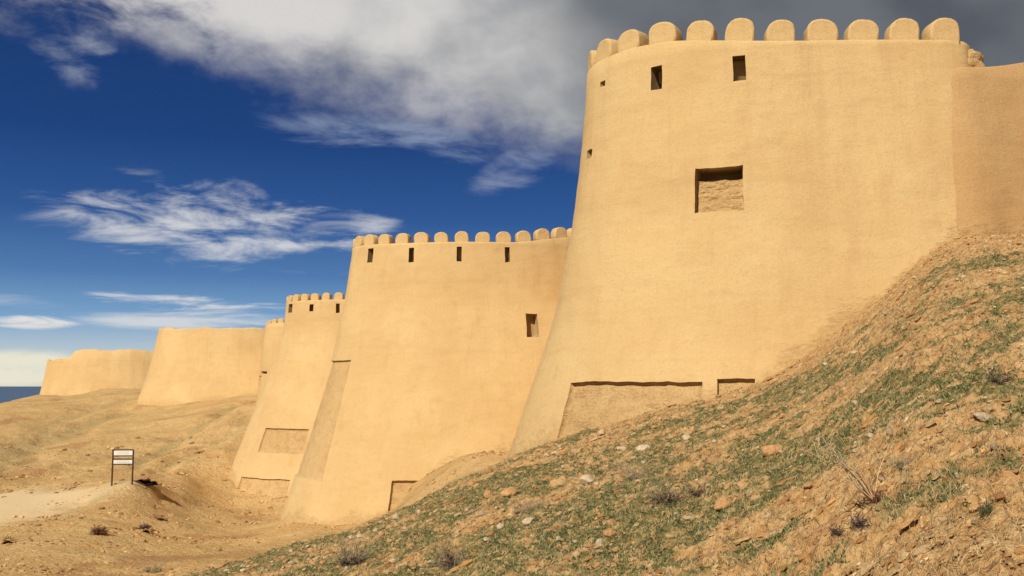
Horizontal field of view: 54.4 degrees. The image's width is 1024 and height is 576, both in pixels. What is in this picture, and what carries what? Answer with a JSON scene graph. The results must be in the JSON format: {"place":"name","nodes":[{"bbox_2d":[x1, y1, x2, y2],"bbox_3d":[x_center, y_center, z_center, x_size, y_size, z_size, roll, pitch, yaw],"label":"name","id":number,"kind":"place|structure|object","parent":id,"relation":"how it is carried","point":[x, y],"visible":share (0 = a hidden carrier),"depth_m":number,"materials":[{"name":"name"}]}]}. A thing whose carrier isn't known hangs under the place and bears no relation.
{"place":"outdoors","nodes":[
{"label":"outdoors","id":0,"kind":"place"},
{"bbox_2d":[0,386,41,402],"bbox_3d":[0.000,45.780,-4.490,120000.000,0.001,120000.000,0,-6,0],"label":"sea","id":1,"kind":"structure","parent":0,"point":[9,393],"depth_m":6666.93,"materials":[{"name":"liquid"}]},
{"bbox_2d":[0,234,1023,575],"bbox_3d":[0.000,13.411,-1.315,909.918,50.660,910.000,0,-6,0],"label":"ground","id":2,"kind":"structure","parent":0,"point":[32,428],"depth_m":17.82,"materials":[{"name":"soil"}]},
{"bbox_2d":[1,539,17,544],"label":"earth hollow","id":3,"kind":"object","parent":2,"relation":"on","point":[9,541],"visible":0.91,"depth_m":46.38,"materials":[{"name":"beige soil"}]},
{"bbox_2d":[39,349,153,395],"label":"round tower","id":4,"kind":"structure","parent":2,"relation":"on","point":[83,371],"depth_m":193.46,"materials":[{"name":"paint"}]},
{"bbox_2d":[88,525,109,535],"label":"dry shrub","id":5,"kind":"object","parent":2,"relation":"on","point":[95,531],"visible":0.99,"depth_m":48.27,"materials":[{"name":"brown plant"}]},
{"bbox_2d":[111,449,133,485],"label":"information sign","id":6,"kind":"object","parent":2,"relation":"on","point":[122,452],"visible":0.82,"depth_m":65.05,"materials":[{"name":"white metal"}]},
{"bbox_2d":[137,523,151,529],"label":"dry shrub","id":7,"kind":"object","parent":2,"relation":"on","point":[146,526],"visible":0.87,"depth_m":52.48,"materials":[{"name":"plant"}]},
{"bbox_2d":[142,528,152,533],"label":"earth hollow","id":8,"kind":"object","parent":2,"relation":"on","point":[149,531],"visible":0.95,"depth_m":51.77,"materials":[{"name":"brown soil"}]},
{"bbox_2d":[135,478,161,485],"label":"earth hollow","id":9,"kind":"object","parent":2,"relation":"on","point":[147,482],"visible":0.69,"depth_m":66.64,"materials":[{"name":"black soil"}]},
{"bbox_2d":[139,558,170,572],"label":"dry shrub","id":10,"kind":"object","parent":2,"relation":"on","point":[154,568],"visible":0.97,"depth_m":39.61,"materials":[{"name":"beige plant"}]},
{"bbox_2d":[153,515,164,520],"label":"dry shrub","id":11,"kind":"object","parent":2,"relation":"on","point":[161,519],"visible":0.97,"depth_m":57.57,"materials":[{"name":"brown plant"}]},
{"bbox_2d":[137,327,264,405],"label":"round tower","id":12,"kind":"structure","parent":2,"relation":"on","point":[188,365],"depth_m":148.88,"materials":[{"name":"paint"}]},
{"bbox_2d":[0,422,412,575],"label":"soil clods","id":13,"kind":"object","parent":2,"relation":"on","point":[107,562],"visible":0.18,"depth_m":51.89,"materials":[{"name":"beige soil"}]},
{"bbox_2d":[0,417,501,575],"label":"gravel","id":14,"kind":"structure","parent":2,"relation":"on","point":[54,517],"depth_m":53.75,"materials":[{"name":"beige gravel"}]},
{"bbox_2d":[256,318,284,402],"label":"round tower","id":15,"kind":"structure","parent":2,"relation":"on","point":[273,332],"depth_m":118.73,"materials":[{"name":"paint"}]},
{"bbox_2d":[231,292,344,496],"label":"round tower","id":16,"kind":"structure","parent":2,"relation":"on","point":[271,452],"depth_m":90.74,"materials":[{"name":"paint"}]},
{"bbox_2d":[317,527,379,566],"bbox_3d":[-2.703,4.382,16.536,1.176,0.791,1.091,2,-6,-18],"label":"dry shrub","id":17,"kind":"object","parent":2,"relation":"on","point":[354,560],"visible":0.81,"depth_m":16.42,"materials":[{"name":"beige plant"}]},
{"bbox_2d":[279,227,571,525],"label":"round tower","id":18,"kind":"structure","parent":2,"relation":"on","point":[441,341],"depth_m":57.43,"materials":[{"name":"paint"}]},
{"bbox_2d":[418,531,471,570],"bbox_3d":[-0.714,3.114,11.620,0.734,0.676,0.877,4,-7,-34],"label":"dry shrub","id":19,"kind":"object","parent":2,"relation":"on","point":[447,556],"visible":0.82,"depth_m":11.58,"materials":[{"name":"beige plant"}]},
{"bbox_2d":[478,510,485,515],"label":"stone","id":20,"kind":"object","parent":2,"relation":"on","point":[481,512],"visible":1,"depth_m":15.32,"materials":[{"name":"beige stone"}]},
{"bbox_2d":[483,490,493,498],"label":"stone","id":21,"kind":"object","parent":2,"relation":"on","point":[488,493],"visible":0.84,"depth_m":18.46,"materials":[{"name":"beige stone"}]},
{"bbox_2d":[497,523,503,529],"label":"stone","id":22,"kind":"object","parent":2,"relation":"on","point":[499,525],"visible":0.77,"depth_m":13.05,"materials":[{"name":"stone"}]},
{"bbox_2d":[499,487,517,496],"bbox_3d":[-0.077,3.454,16.749,0.338,0.177,0.325,-5,4,35],"label":"stone","id":23,"kind":"object","parent":2,"relation":"on","point":[508,491],"visible":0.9,"depth_m":16.64,"materials":[{"name":"beige stone"}]},
{"bbox_2d":[507,489,549,513],"bbox_3d":[0.261,3.122,14.329,0.682,0.487,0.706,-5,-7,42],"label":"dry shrub","id":24,"kind":"object","parent":2,"relation":"on","point":[527,507],"visible":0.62,"depth_m":14.37,"materials":[{"name":"beige plant"}]},
{"bbox_2d":[522,517,534,524],"bbox_3d":[0.204,2.935,12.494,0.132,0.107,0.158,-5,-8,44],"label":"stone","id":25,"kind":"object","parent":2,"relation":"on","point":[528,520],"visible":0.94,"depth_m":12.45,"materials":[{"name":"stone"}]},
{"bbox_2d":[580,474,594,483],"bbox_3d":[1.216,3.048,15.814,0.246,0.175,0.291,-2,5,35],"label":"stone","id":26,"kind":"object","parent":2,"relation":"on","point":[584,478],"visible":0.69,"depth_m":15.73,"materials":[{"name":"stone"}]},
{"bbox_2d":[596,538,603,546],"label":"stone","id":27,"kind":"object","parent":2,"relation":"on","point":[599,542],"visible":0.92,"depth_m":9.57,"materials":[{"name":"stone"}]},
{"bbox_2d":[599,429,604,434],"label":"stone","id":28,"kind":"object","parent":2,"relation":"on","point":[601,431],"visible":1,"depth_m":24.82,"materials":[{"name":"stone"}]},
{"bbox_2d":[183,238,1023,575],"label":"grass","id":29,"kind":"structure","parent":2,"relation":"on","point":[715,482],"depth_m":11.21,"materials":[{"name":"green plant"}]},
{"bbox_2d":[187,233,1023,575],"bbox_3d":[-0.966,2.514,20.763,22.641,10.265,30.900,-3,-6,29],"label":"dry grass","id":30,"kind":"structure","parent":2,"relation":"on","point":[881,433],"depth_m":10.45,"materials":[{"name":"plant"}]},
{"bbox_2d":[187,234,1023,529],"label":"fallen mud","id":31,"kind":"structure","parent":2,"relation":"on","point":[669,405],"depth_m":28.74,"materials":[{"name":"soil"}]},
{"bbox_2d":[603,529,616,536],"bbox_3d":[0.964,2.429,9.837,0.132,0.079,0.108,-1,-6,15],"label":"stone","id":32,"kind":"object","parent":2,"relation":"on","point":[607,533],"visible":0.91,"depth_m":9.80,"materials":[{"name":"beige stone"}]},
{"bbox_2d":[607,519,615,524],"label":"stone","id":33,"kind":"object","parent":2,"relation":"on","point":[611,521],"visible":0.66,"depth_m":10.71,"materials":[{"name":"beige stone"}]},
{"bbox_2d":[201,234,1023,575],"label":"soil clods","id":34,"kind":"object","parent":2,"relation":"on","point":[909,546],"visible":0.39,"depth_m":9.60,"materials":[{"name":"brown soil"}]},
{"bbox_2d":[617,446,626,450],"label":"stone","id":35,"kind":"object","parent":2,"relation":"on","point":[621,448],"visible":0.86,"depth_m":18.66,"materials":[{"name":"stone"}]},
{"bbox_2d":[598,441,672,479],"bbox_3d":[1.747,2.497,14.103,1.068,0.763,0.957,-3,-6,28],"label":"dry shrub","id":36,"kind":"object","parent":2,"relation":"on","point":[636,475],"visible":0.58,"depth_m":14.05,"materials":[{"name":"beige plant"}]},
{"bbox_2d":[636,444,650,450],"bbox_3d":[2.363,2.901,17.902,0.260,0.172,0.211,5,-7,-40],"label":"stone","id":37,"kind":"object","parent":2,"relation":"on","point":[642,447],"visible":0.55,"depth_m":17.84,"materials":[{"name":"stone"}]},
{"bbox_2d":[627,469,699,508],"bbox_3d":[1.721,2.237,10.927,0.693,0.549,1.086,-5,-8,43],"label":"dry shrub","id":38,"kind":"object","parent":2,"relation":"on","point":[663,500],"visible":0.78,"depth_m":10.84,"materials":[{"name":"plant"}]},
{"bbox_2d":[681,434,689,440],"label":"stone","id":39,"kind":"object","parent":2,"relation":"on","point":[686,437],"visible":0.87,"depth_m":17.65,"materials":[{"name":"stone"}]},
{"bbox_2d":[684,515,693,520],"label":"stone","id":40,"kind":"object","parent":2,"relation":"on","point":[688,518],"visible":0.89,"depth_m":9.44,"materials":[{"name":"stone"}]},
{"bbox_2d":[685,483,704,497],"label":"dry shrub","id":41,"kind":"object","parent":2,"relation":"on","point":[698,494],"visible":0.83,"depth_m":10.89,"materials":[{"name":"brown plant"}]},
{"bbox_2d":[713,499,731,509],"bbox_3d":[1.993,2.059,9.459,0.172,0.092,0.159,-12,3,-18],"label":"stone","id":42,"kind":"object","parent":2,"relation":"on","point":[720,504],"visible":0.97,"depth_m":9.41,"materials":[{"name":"beige stone"}]},
{"bbox_2d":[507,18,984,458],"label":"round tower","id":43,"kind":"structure","parent":2,"relation":"on","point":[749,210],"depth_m":29.86,"materials":[{"name":"paint"}]},
{"bbox_2d":[695,165,743,212],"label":"blocked window","id":44,"kind":"structure","parent":43,"relation":"in","point":[716,189],"depth_m":30.20,"materials":[{"name":"paint"}]},
{"bbox_2d":[761,444,782,456],"bbox_3d":[3.149,1.966,12.048,0.265,0.145,0.222,-15,-3,-3],"label":"stone","id":45,"kind":"object","parent":2,"relation":"on","point":[769,450],"visible":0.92,"depth_m":11.98,"materials":[{"name":"beige stone"}]},
{"bbox_2d":[803,482,812,487],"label":"stone","id":46,"kind":"object","parent":2,"relation":"on","point":[808,485],"visible":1,"depth_m":8.32,"materials":[{"name":"beige stone"}]},
{"bbox_2d":[828,520,848,536],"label":"dry shrub","id":47,"kind":"object","parent":2,"relation":"on","point":[834,531],"visible":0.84,"depth_m":6.26,"materials":[{"name":"plant"}]},
{"bbox_2d":[798,416,894,499],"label":"dry stalks","id":48,"kind":"object","parent":2,"relation":"on","point":[865,492],"visible":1,"depth_m":6.47,"materials":[{"name":"beige plant"}]},
{"bbox_2d":[843,508,879,531],"bbox_3d":[2.157,1.445,6.111,0.225,0.172,0.235,-4,-7,34],"label":"dry shrub","id":49,"kind":"object","parent":2,"relation":"on","point":[861,524],"visible":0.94,"depth_m":6.10,"materials":[{"name":"plant"}]},
{"bbox_2d":[866,485,884,503],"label":"dry shrub","id":50,"kind":"object","parent":2,"relation":"on","point":[877,498],"visible":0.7,"depth_m":6.41,"materials":[{"name":"brown plant"}]},
{"bbox_2d":[886,428,893,434],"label":"stone","id":51,"kind":"object","parent":2,"relation":"on","point":[889,430],"visible":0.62,"depth_m":8.09,"materials":[{"name":"beige stone"}]},
{"bbox_2d":[880,447,916,471],"bbox_3d":[2.676,1.196,6.842,0.298,0.246,0.371,-3,-6,24],"label":"dry shrub","id":52,"kind":"object","parent":2,"relation":"on","point":[900,464],"visible":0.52,"depth_m":6.82,"materials":[{"name":"beige plant"}]},
{"bbox_2d":[895,460,913,487],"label":"weed","id":53,"kind":"object","parent":2,"relation":"on","point":[906,473],"visible":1,"depth_m":6.22,"materials":[{"name":"beige plant"}]},
{"bbox_2d":[973,412,991,421],"bbox_3d":[3.390,0.930,7.176,0.126,0.064,0.132,4,5,19],"label":"stone","id":54,"kind":"object","parent":2,"relation":"on","point":[980,416],"visible":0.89,"depth_m":7.13,"materials":[{"name":"stone"}]},
{"bbox_2d":[951,62,1023,237],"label":"curtain wall","id":55,"kind":"structure","parent":2,"relation":"on","point":[987,127],"depth_m":29.53,"materials":[{"name":"paint"}]},
{"bbox_2d":[976,496,1007,519],"bbox_3d":[2.427,1.116,5.008,0.166,0.143,0.187,-2,-6,22],"label":"dry shrub","id":56,"kind":"object","parent":2,"relation":"on","point":[982,511],"visible":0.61,"depth_m":5.02,"materials":[{"name":"green plant"}]},
{"bbox_2d":[990,443,997,449],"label":"stone","id":57,"kind":"object","parent":2,"relation":"on","point":[993,446],"visible":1,"depth_m":6.16,"materials":[{"name":"beige stone"}]},
{"bbox_2d":[985,366,1012,386],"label":"dry shrub","id":58,"kind":"object","parent":2,"relation":"on","point":[1000,380],"visible":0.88,"depth_m":7.93,"materials":[{"name":"grey plant"}]},
{"bbox_2d":[0,0,1023,385],"label":"sky","id":59,"kind":"structure","parent":0,"point":[177,164],"materials":[{"name":"blue"}]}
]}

